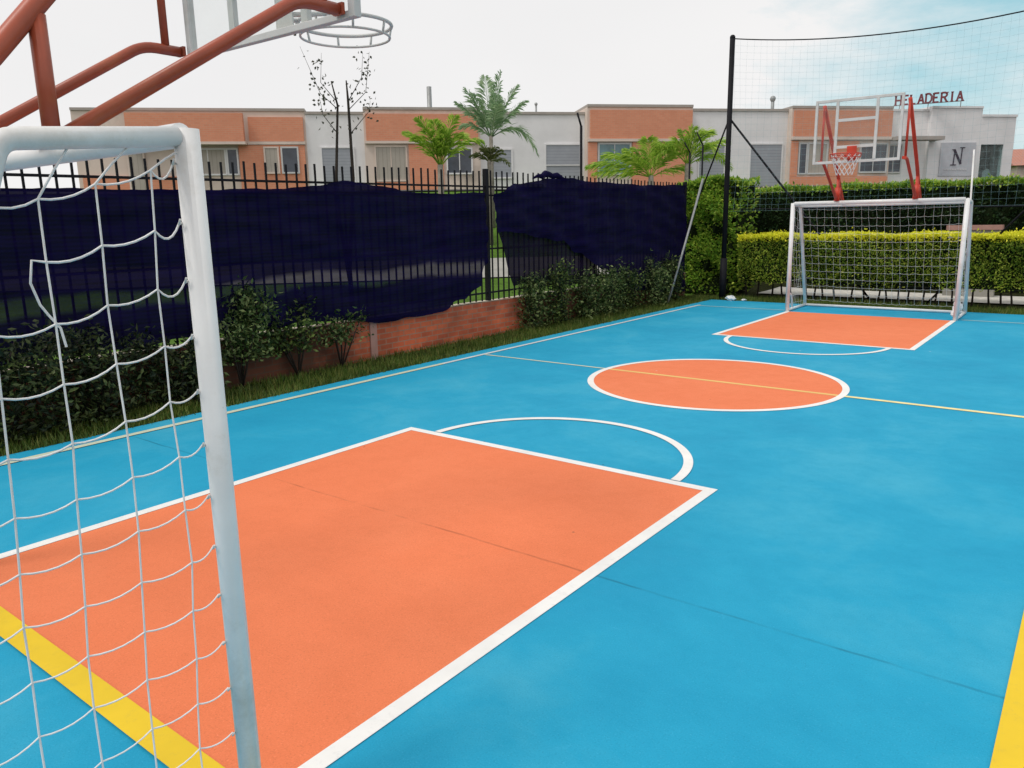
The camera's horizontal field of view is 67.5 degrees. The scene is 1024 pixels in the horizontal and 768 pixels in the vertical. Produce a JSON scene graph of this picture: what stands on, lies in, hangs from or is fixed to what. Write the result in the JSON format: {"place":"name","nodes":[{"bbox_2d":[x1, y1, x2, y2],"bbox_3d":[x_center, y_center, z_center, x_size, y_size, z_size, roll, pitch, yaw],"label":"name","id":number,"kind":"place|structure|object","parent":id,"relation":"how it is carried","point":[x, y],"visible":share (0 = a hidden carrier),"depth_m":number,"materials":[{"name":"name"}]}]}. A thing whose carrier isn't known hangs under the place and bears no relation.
{"place":"outdoors","nodes":[
{"label":"outdoors","id":0,"kind":"place"},
{"bbox_2d":[427,86,431,106],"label":"chimney","id":1,"kind":"object","parent":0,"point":[429,98],"visible":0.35,"depth_m":45.04,"materials":[{"name":"metal"}]},
{"bbox_2d":[0,184,1023,456],"bbox_3d":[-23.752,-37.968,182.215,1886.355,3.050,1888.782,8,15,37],"label":"ground","id":2,"kind":"structure","parent":0,"point":[764,286],"depth_m":18.17,"materials":[{"name":"green plant"}]},
{"bbox_2d":[0,318,96,447],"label":"shrub","id":3,"kind":"object","parent":2,"relation":"on","point":[29,377],"visible":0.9,"depth_m":6.54,"materials":[{"name":"green plant"}]},
{"bbox_2d":[17,314,163,425],"bbox_3d":[-3.939,-0.138,7.168,0.845,1.053,1.429,8,15,37],"label":"shrub","id":4,"kind":"object","parent":2,"relation":"on","point":[101,407],"visible":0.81,"depth_m":7.10,"materials":[{"name":"green plant"}]},
{"bbox_2d":[111,318,244,407],"bbox_3d":[-3.395,-0.210,7.872,0.769,0.883,1.562,8,15,37],"label":"shrub","id":5,"kind":"object","parent":2,"relation":"on","point":[188,380],"visible":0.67,"depth_m":7.74,"materials":[{"name":"green plant"}]},
{"bbox_2d":[69,107,309,189],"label":"house","id":6,"kind":"structure","parent":2,"relation":"on","point":[259,137],"depth_m":34.40,"materials":[{"name":"brick"}]},
{"bbox_2d":[126,153,145,189],"bbox_3d":[-16.645,-9.415,34.013,0.740,1.940,0.090,-3,12,-9],"label":"window","id":7,"kind":"structure","parent":6,"relation":"in","point":[137,159],"depth_m":34.01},
{"bbox_2d":[201,148,227,175],"bbox_3d":[-13.681,-10.000,34.477,1.590,1.190,0.090,-3,12,-9],"label":"window","id":8,"kind":"structure","parent":6,"relation":"in","point":[214,156],"depth_m":34.53,"materials":[{"name":"beige fabric"}]},
{"bbox_2d":[226,148,239,174],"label":"window","id":9,"kind":"structure","parent":6,"relation":"in","point":[231,153],"depth_m":34.64,"materials":[{"name":"grey glass"}]},
{"bbox_2d":[263,147,280,173],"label":"window","id":10,"kind":"structure","parent":6,"relation":"in","point":[271,154],"depth_m":34.80,"materials":[{"name":"beige fabric"}]},
{"bbox_2d":[280,146,299,173],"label":"window","id":11,"kind":"structure","parent":6,"relation":"in","point":[289,155],"depth_m":34.92,"materials":[{"name":"glass"}]},
{"bbox_2d":[193,275,285,386],"bbox_3d":[-3.087,-0.554,8.492,0.738,1.284,1.150,8,15,37],"label":"shrub","id":12,"kind":"object","parent":2,"relation":"on","point":[249,337],"visible":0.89,"depth_m":8.53,"materials":[{"name":"green plant"}]},
{"bbox_2d":[258,286,332,375],"bbox_3d":[-2.658,-0.599,9.103,0.712,1.106,1.098,8,15,37],"label":"shrub","id":13,"kind":"object","parent":2,"relation":"on","point":[283,344],"visible":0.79,"depth_m":9.10,"materials":[{"name":"green plant"}]},
{"bbox_2d":[304,111,366,185],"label":"house","id":14,"kind":"structure","parent":2,"relation":"on","point":[321,144],"depth_m":35.21,"materials":[{"name":"white paint"}]},
{"bbox_2d":[320,147,355,184],"bbox_3d":[-8.020,-9.816,35.438,1.540,2.240,0.090,-3,12,-9],"label":"garage door","id":15,"kind":"structure","parent":14,"relation":"in","point":[327,154],"depth_m":35.36,"materials":[{"name":"grey metal"}]},
{"bbox_2d":[294,34,378,181],"bbox_3d":[-2.190,-2.300,9.983,0.431,4.004,1.281,10,16,41],"label":"young tree","id":16,"kind":"object","parent":2,"relation":"on","point":[337,133],"visible":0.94,"depth_m":9.75,"materials":[{"name":"black plant"}]},
{"bbox_2d":[0,273,684,430],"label":"garden wall","id":17,"kind":"structure","parent":2,"relation":"on","point":[459,321],"depth_m":10.54,"materials":[{"name":"brick"}]},
{"bbox_2d":[0,157,686,368],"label":"palisade fence","id":18,"kind":"object","parent":17,"relation":"on","point":[485,187],"visible":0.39,"depth_m":10.22,"materials":[{"name":"black metal"}]},
{"bbox_2d":[0,180,488,365],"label":"shade cloth","id":19,"kind":"object","parent":18,"relation":"attached to","point":[381,254],"visible":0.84,"depth_m":8.56,"materials":[{"name":"fabric"}]},
{"bbox_2d":[532,170,563,178],"bbox_3d":[0.671,-3.557,13.114,0.128,0.183,1.089,8,15,37],"label":"cloth roll","id":20,"kind":"object","parent":18,"relation":"on","point":[544,174],"visible":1,"depth_m":12.96,"materials":[{"name":"blue fabric"}]},
{"bbox_2d":[493,178,686,291],"bbox_3d":[1.875,-2.704,14.797,0.176,2.390,6.970,8,15,37],"label":"shade cloth","id":21,"kind":"object","parent":18,"relation":"attached to","point":[601,223],"visible":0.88,"depth_m":14.58,"materials":[{"name":"blue fabric"}]},
{"bbox_2d":[497,228,597,285],"bbox_3d":[0.708,-2.203,13.469,0.040,1.137,3.100,8,15,37],"label":"cloth flap","id":22,"kind":"object","parent":21,"relation":"attached to","point":[523,252],"visible":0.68,"depth_m":13.09,"materials":[{"name":"fabric"}]},
{"bbox_2d":[312,306,373,366],"bbox_3d":[-2.131,-0.580,9.700,0.376,0.802,1.023,8,15,37],"label":"shrub","id":23,"kind":"object","parent":2,"relation":"on","point":[334,333],"visible":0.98,"depth_m":9.65,"materials":[{"name":"green plant"}]},
{"bbox_2d":[362,107,480,189],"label":"house","id":24,"kind":"structure","parent":2,"relation":"on","point":[388,145],"depth_m":35.48,"materials":[{"name":"brick"}]},
{"bbox_2d":[374,145,407,181],"bbox_3d":[-5.592,-10.212,35.492,1.490,1.610,0.090,-3,12,-9],"label":"window","id":25,"kind":"structure","parent":24,"relation":"in","point":[395,156],"depth_m":35.49,"materials":[{"name":"beige fabric"}]},
{"bbox_2d":[446,148,472,173],"bbox_3d":[-2.459,-10.466,35.949,1.240,1.210,0.090,-3,12,-9],"label":"window","id":26,"kind":"structure","parent":24,"relation":"in","point":[459,162],"depth_m":35.98,"materials":[{"name":"grey glass"}]},
{"bbox_2d":[401,113,484,193],"bbox_3d":[-1.958,-5.826,22.279,2.388,3.831,1.467,-3,12,-10],"label":"palm tree","id":27,"kind":"object","parent":2,"relation":"on","point":[439,145],"visible":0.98,"depth_m":21.82,"materials":[{"name":"green plant"}]},
{"bbox_2d":[469,145,510,244],"bbox_3d":[-0.623,-5.649,22.869,1.340,2.948,0.852,-2,12,-7],"label":"palm tree","id":28,"kind":"object","parent":2,"relation":"on","point":[488,156],"visible":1,"depth_m":22.59,"materials":[{"name":"green plant"}]},
{"bbox_2d":[453,69,539,227],"bbox_3d":[-0.467,-7.329,24.012,2.725,4.758,1.458,0,12,3],"label":"palm tree","id":29,"kind":"object","parent":2,"relation":"on","point":[495,116],"visible":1,"depth_m":23.84,"materials":[{"name":"green plant"}]},
{"bbox_2d":[0,299,1023,767],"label":"court","id":30,"kind":"object","parent":2,"relation":"on","point":[834,585],"visible":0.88,"depth_m":4.12,"materials":[{"name":"blue paint"}]},
{"bbox_2d":[0,606,224,767],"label":"goal line","id":31,"kind":"object","parent":30,"relation":"on","point":[131,719],"visible":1,"depth_m":2.92,"materials":[{"name":"yellow paint"}]},
{"bbox_2d":[0,123,260,767],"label":"goal","id":32,"kind":"object","parent":30,"relation":"on","point":[23,147],"visible":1,"depth_m":1.99,"materials":[{"name":"white metal"}]},
{"bbox_2d":[0,0,392,127],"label":"basketball hoop","id":33,"kind":"object","parent":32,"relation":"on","point":[21,21],"visible":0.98,"depth_m":2.90,"materials":[{"name":"red metal"}]},
{"bbox_2d":[0,363,443,465],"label":"side line","id":34,"kind":"object","parent":30,"relation":"on","point":[118,437],"visible":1,"depth_m":7.41,"materials":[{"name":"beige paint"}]},
{"bbox_2d":[0,430,702,767],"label":"painted key","id":35,"kind":"object","parent":30,"relation":"on","point":[379,575],"visible":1,"depth_m":3.93,"materials":[{"name":"orange paint"}]},
{"bbox_2d":[0,427,717,767],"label":"key line","id":36,"kind":"object","parent":35,"relation":"on","point":[337,749],"visible":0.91,"depth_m":3.77,"materials":[{"name":"white paint"}]},
{"bbox_2d":[485,354,603,368],"bbox_3d":[0.371,-0.297,9.861,1.895,0.001,0.044,8,15,37],"label":"line","id":37,"kind":"object","parent":30,"relation":"on","point":[545,361],"visible":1,"depth_m":9.81,"materials":[{"name":"beige paint"}]},
{"bbox_2d":[436,417,692,480],"bbox_3d":[0.578,0.439,6.364,2.289,0.001,1.115,8,15,37],"label":"arc line","id":38,"kind":"object","parent":30,"relation":"on","point":[686,468],"visible":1,"depth_m":6.49,"materials":[{"name":"white paint"}]},
{"bbox_2d":[444,305,698,363],"bbox_3d":[1.514,-0.956,12.863,0.065,0.001,7.900,8,15,37],"label":"side line","id":39,"kind":"object","parent":30,"relation":"on","point":[561,336],"visible":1,"depth_m":11.80,"materials":[{"name":"white paint"}]},
{"bbox_2d":[594,360,841,409],"bbox_3d":[2.225,-0.032,8.471,2.720,0.001,2.720,8,15,37],"label":"circle","id":40,"kind":"object","parent":30,"relation":"on","point":[670,391],"visible":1,"depth_m":8.28,"materials":[{"name":"orange paint"}]},
{"bbox_2d":[610,369,837,395],"bbox_3d":[2.225,-0.034,8.470,2.630,0.001,0.064,8,15,37],"label":"line","id":41,"kind":"object","parent":40,"relation":"on","point":[728,382],"visible":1,"depth_m":8.37,"materials":[{"name":"yellow paint"}]},
{"bbox_2d":[587,359,849,410],"bbox_3d":[2.225,-0.034,8.470,2.770,0.001,2.770,8,15,37],"label":"circle line","id":42,"kind":"object","parent":30,"relation":"on","point":[842,394],"visible":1,"depth_m":7.90,"materials":[{"name":"white paint"}]},
{"bbox_2d":[724,336,890,354],"bbox_3d":[3.874,-0.512,10.578,2.279,0.001,1.110,8,15,37],"label":"arc line","id":43,"kind":"object","parent":30,"relation":"on","point":[726,339],"visible":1,"depth_m":10.18,"materials":[{"name":"white paint"}]},
{"bbox_2d":[720,312,950,348],"bbox_3d":[5.293,-0.918,12.394,2.690,0.001,3.510,8,15,37],"label":"painted key","id":44,"kind":"object","parent":30,"relation":"on","point":[896,332],"visible":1,"depth_m":12.18,"materials":[{"name":"orange paint"}]},
{"bbox_2d":[713,311,954,349],"bbox_3d":[5.285,-0.918,12.384,2.840,0.001,3.535,8,15,37],"label":"key line","id":45,"kind":"object","parent":44,"relation":"on","point":[923,341],"visible":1,"depth_m":11.47,"materials":[{"name":"white paint"}]},
{"bbox_2d":[785,197,972,320],"bbox_3d":[6.685,-2.310,13.956,2.926,2.031,1.166,8,15,37],"label":"goal","id":46,"kind":"object","parent":30,"relation":"on","point":[956,312],"visible":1,"depth_m":13.76,"materials":[{"name":"white metal"}]},
{"bbox_2d":[812,92,921,200],"bbox_3d":[5.870,-3.822,12.661,1.425,1.646,2.279,8,15,37],"label":"basketball hoop","id":47,"kind":"object","parent":46,"relation":"on","point":[850,156],"visible":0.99,"depth_m":12.29,"materials":[{"name":"red metal"}]},
{"bbox_2d":[845,396,1023,417],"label":"line","id":48,"kind":"object","parent":30,"relation":"on","point":[936,406],"visible":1,"depth_m":7.17,"materials":[{"name":"beige paint"}]},
{"bbox_2d":[970,149,974,199],"bbox_3d":[8.176,-2.701,13.682,0.167,2.861,0.043,2,12,16],"label":"white pole","id":49,"kind":"object","parent":30,"relation":"on","point":[972,174],"visible":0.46,"depth_m":13.48,"materials":[{"name":"metal"}]},
{"bbox_2d":[990,612,1023,767],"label":"side line","id":50,"kind":"object","parent":30,"relation":"on","point":[1008,751],"depth_m":2.71,"materials":[{"name":"yellow paint"}]},
{"bbox_2d":[0,293,1023,456],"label":"grass","id":51,"kind":"structure","parent":2,"relation":"on","point":[360,370],"depth_m":9.78,"materials":[{"name":"green plant"}]},
{"bbox_2d":[725,295,735,300],"bbox_3d":[4.750,-1.863,16.659,0.173,0.141,0.232,-5,13,-20],"label":"plastic bag","id":52,"kind":"object","parent":51,"relation":"on","point":[730,298],"visible":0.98,"depth_m":16.62,"materials":[{"name":"white plastic"}]},
{"bbox_2d":[480,112,584,188],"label":"house","id":53,"kind":"structure","parent":2,"relation":"on","point":[555,136],"depth_m":36.67,"materials":[{"name":"paint"}]},
{"bbox_2d":[493,148,512,178],"bbox_3d":[-0.522,-10.507,36.514,1.140,1.390,0.090,-3,12,-9],"label":"window","id":54,"kind":"structure","parent":53,"relation":"in","point":[498,167],"depth_m":36.56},
{"bbox_2d":[545,143,579,179],"bbox_3d":[2.469,-10.397,37.025,1.790,2.360,0.090,-3,12,-9],"label":"garage door","id":55,"kind":"structure","parent":53,"relation":"in","point":[555,153],"depth_m":36.94,"materials":[{"name":"grey metal"}]},
{"bbox_2d":[507,269,558,328],"bbox_3d":[0.355,-1.396,12.792,0.548,1.028,1.069,8,15,37],"label":"shrub","id":56,"kind":"object","parent":2,"relation":"on","point":[536,290],"visible":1,"depth_m":12.78,"materials":[{"name":"green plant"}]},
{"bbox_2d":[482,258,607,276],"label":"footpath","id":57,"kind":"structure","parent":2,"relation":"on","point":[500,268],"depth_m":21.13,"materials":[{"name":"concrete"}]},
{"bbox_2d":[542,258,578,322],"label":"shrub","id":58,"kind":"object","parent":2,"relation":"on","point":[557,283],"visible":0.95,"depth_m":13.23,"materials":[{"name":"green plant"}]},
{"bbox_2d":[577,113,582,179],"bbox_3d":[1.778,-4.957,20.239,0.065,4.232,0.229,-8,14,-29],"label":"angled post","id":59,"kind":"object","parent":2,"relation":"on","point":[581,127],"visible":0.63,"depth_m":19.87,"materials":[{"name":"black metal"}]},
{"bbox_2d":[571,264,618,318],"bbox_3d":[1.461,-1.713,14.168,1.199,1.043,0.703,-12,16,-43],"label":"shrub","id":60,"kind":"object","parent":2,"relation":"on","point":[589,309],"visible":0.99,"depth_m":14.04,"materials":[{"name":"green plant"}]},
{"bbox_2d":[590,257,632,314],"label":"shrub","id":61,"kind":"object","parent":2,"relation":"on","point":[616,283],"visible":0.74,"depth_m":14.64,"materials":[{"name":"green plant"}]},
{"bbox_2d":[614,259,648,308],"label":"shrub","id":62,"kind":"object","parent":2,"relation":"on","point":[632,296],"visible":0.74,"depth_m":15.29,"materials":[{"name":"green plant"}]},
{"bbox_2d":[575,104,693,184],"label":"house","id":63,"kind":"structure","parent":2,"relation":"on","point":[615,127],"depth_m":36.67,"materials":[{"name":"brick"}]},
{"bbox_2d":[598,143,630,174],"bbox_3d":[4.938,-10.821,36.822,1.640,1.490,0.090,-3,12,-9],"label":"window","id":64,"kind":"structure","parent":63,"relation":"in","point":[602,147],"depth_m":36.73,"materials":[{"name":"glass"}]},
{"bbox_2d":[585,135,693,184],"bbox_3d":[4.099,-6.214,24.076,3.657,3.064,1.759,-2,12,-6],"label":"palm tree","id":65,"kind":"object","parent":2,"relation":"on","point":[640,164],"visible":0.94,"depth_m":23.86,"materials":[{"name":"green plant"}]},
{"bbox_2d":[642,248,677,305],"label":"shrub","id":66,"kind":"object","parent":2,"relation":"on","point":[657,276],"visible":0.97,"depth_m":15.97,"materials":[{"name":"green plant"}]},
{"bbox_2d":[660,251,686,300],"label":"shrub","id":67,"kind":"object","parent":2,"relation":"on","point":[673,272],"visible":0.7,"depth_m":16.62,"materials":[{"name":"green plant"}]},
{"bbox_2d":[667,178,703,302],"bbox_3d":[3.790,-3.135,16.664,0.070,2.645,1.641,8,15,37],"label":"slanting pipe","id":68,"kind":"object","parent":2,"relation":"on","point":[686,238],"visible":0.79,"depth_m":16.63,"materials":[{"name":"metal"}]},
{"bbox_2d":[684,142,690,181],"bbox_3d":[4.609,-4.592,20.342,0.187,3.520,0.047,3,12,16],"label":"angled post","id":69,"kind":"object","parent":2,"relation":"on","point":[689,161],"visible":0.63,"depth_m":20.04,"materials":[{"name":"black metal"}]},
{"bbox_2d":[646,123,733,180],"bbox_3d":[5.602,-6.415,24.079,3.046,3.446,1.600,-2,12,-5],"label":"palm tree","id":70,"kind":"object","parent":2,"relation":"on","point":[674,149],"visible":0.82,"depth_m":23.87,"materials":[{"name":"green plant"}]},
{"bbox_2d":[696,132,703,177],"bbox_3d":[4.937,-4.730,20.351,0.207,3.784,0.047,3,13,19],"label":"angled post","id":71,"kind":"object","parent":2,"relation":"on","point":[702,155],"visible":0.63,"depth_m":20.04,"materials":[{"name":"black metal"}]},
{"bbox_2d":[676,173,760,294],"bbox_3d":[4.869,-3.619,18.456,1.737,2.887,1.793,8,15,37],"label":"bushy hedge","id":72,"kind":"object","parent":2,"relation":"on","point":[703,251],"visible":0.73,"depth_m":18.04,"materials":[{"name":"green plant"}]},
{"bbox_2d":[691,108,788,185],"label":"house","id":73,"kind":"structure","parent":2,"relation":"on","point":[716,119],"depth_m":38.24,"materials":[{"name":"white paint"}]},
{"bbox_2d":[697,144,725,184],"bbox_3d":[9.948,-10.808,38.157,1.440,2.240,0.090,-3,12,-9],"label":"garage door","id":74,"kind":"structure","parent":73,"relation":"in","point":[716,168],"depth_m":38.16,"materials":[{"name":"grey metal"}]},
{"bbox_2d":[748,143,783,185],"bbox_3d":[12.788,-10.910,38.599,1.790,2.360,0.090,-3,12,-9],"label":"garage door","id":75,"kind":"structure","parent":73,"relation":"in","point":[755,163],"depth_m":38.57,"materials":[{"name":"grey metal"}]},
{"bbox_2d":[770,96,775,108],"bbox_3d":[13.636,-14.377,40.117,0.299,1.382,0.299,-8,14,-29],"label":"roof vent","id":76,"kind":"object","parent":73,"relation":"on","point":[772,103],"visible":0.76,"depth_m":39.97,"materials":[{"name":"metal"}]},
{"bbox_2d":[687,35,870,299],"bbox_3d":[5.497,-4.578,16.553,4.338,5.530,1.313,7,14,34],"label":"net pole","id":77,"kind":"object","parent":2,"relation":"on","point":[723,258],"visible":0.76,"depth_m":16.36,"materials":[{"name":"black metal"}]},
{"bbox_2d":[728,205,1023,209],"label":"rail","id":78,"kind":"object","parent":77,"relation":"attached to","point":[873,207],"visible":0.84,"depth_m":14.87,"materials":[{"name":"black metal"}]},
{"bbox_2d":[735,10,1023,39],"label":"cable","id":79,"kind":"object","parent":77,"relation":"attached to","point":[887,33],"visible":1,"depth_m":14.14,"materials":[{"name":"black metal"}]},
{"bbox_2d":[730,17,1023,210],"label":"ball stop net","id":80,"kind":"object","parent":79,"relation":"hanging from","point":[883,119],"visible":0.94,"depth_m":14.43,"materials":[{"name":"black fabric"}]},
{"bbox_2d":[783,106,893,184],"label":"house","id":81,"kind":"structure","parent":2,"relation":"on","point":[798,159],"depth_m":38.51,"materials":[{"name":"brick"}]},
{"bbox_2d":[797,143,807,174],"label":"window","id":82,"kind":"structure","parent":81,"relation":"in","point":[802,154],"depth_m":38.41,"materials":[{"name":"glass"}]},
{"bbox_2d":[806,143,828,174],"bbox_3d":[15.364,-11.336,38.517,1.090,1.540,0.090,-3,12,-9],"label":"window","id":83,"kind":"structure","parent":81,"relation":"in","point":[810,168],"depth_m":38.54,"materials":[{"name":"metal"}]},
{"bbox_2d":[858,143,888,172],"bbox_3d":[18.398,-11.502,38.975,1.540,1.470,0.090,-3,12,-9],"label":"window","id":84,"kind":"structure","parent":81,"relation":"in","point":[868,152],"depth_m":39.01,"materials":[{"name":"glass"}]},
{"bbox_2d":[736,227,1023,308],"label":"hedge","id":85,"kind":"object","parent":2,"relation":"on","point":[997,264],"visible":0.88,"depth_m":15.66,"materials":[{"name":"green plant"}]},
{"bbox_2d":[753,173,1023,237],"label":"tall hedge","id":86,"kind":"object","parent":2,"relation":"on","point":[766,221],"visible":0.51,"depth_m":18.69,"materials":[{"name":"green plant"}]},
{"bbox_2d":[758,176,1023,192],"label":"picket fence","id":87,"kind":"object","parent":2,"relation":"on","point":[869,182],"visible":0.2,"depth_m":20.11,"materials":[{"name":"beige paint"}]},
{"bbox_2d":[887,106,1017,182],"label":"ice cream shop","id":88,"kind":"structure","parent":2,"relation":"on","point":[989,156],"depth_m":39.76,"materials":[{"name":"white paint"}]},
{"bbox_2d":[888,144,902,172],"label":"window","id":89,"kind":"structure","parent":88,"relation":"in","point":[892,164],"depth_m":39.63,"materials":[{"name":"glass"}]},
{"bbox_2d":[893,91,963,109],"bbox_3d":[21.206,-14.402,39.002,3.200,0.796,0.140,5,13,27],"label":"rooftop sign","id":90,"kind":"object","parent":88,"relation":"on","point":[921,98],"visible":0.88,"depth_m":38.85,"materials":[{"name":"metal"}]},
{"bbox_2d":[942,225,1003,296],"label":"wall","id":91,"kind":"structure","parent":2,"relation":"on","point":[987,229],"depth_m":16.49,"materials":[{"name":"concrete"}]},
{"bbox_2d":[926,210,1023,303],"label":"net pole","id":92,"kind":"object","parent":2,"relation":"on","point":[986,246],"visible":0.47,"depth_m":14.32,"materials":[{"name":"black metal"}]},
{"bbox_2d":[1010,149,1023,176],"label":"house","id":93,"kind":"structure","parent":2,"relation":"on","point":[1016,162],"depth_m":57.58,"materials":[{"name":"brick"}]},
{"bbox_2d":[0,0,1023,187],"label":"sky","id":94,"kind":"structure","parent":0,"point":[562,55],"materials":[{"name":"white"}]},
{"bbox_2d":[401,183,992,190],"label":"road","id":95,"kind":"structure","parent":0,"point":[505,189],"depth_m":29.74,"materials":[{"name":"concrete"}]},
{"bbox_2d":[759,287,1023,303],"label":"hedge path","id":96,"kind":"structure","parent":0,"point":[941,297],"depth_m":17.15,"materials":[{"name":"grey concrete"}]}
]}

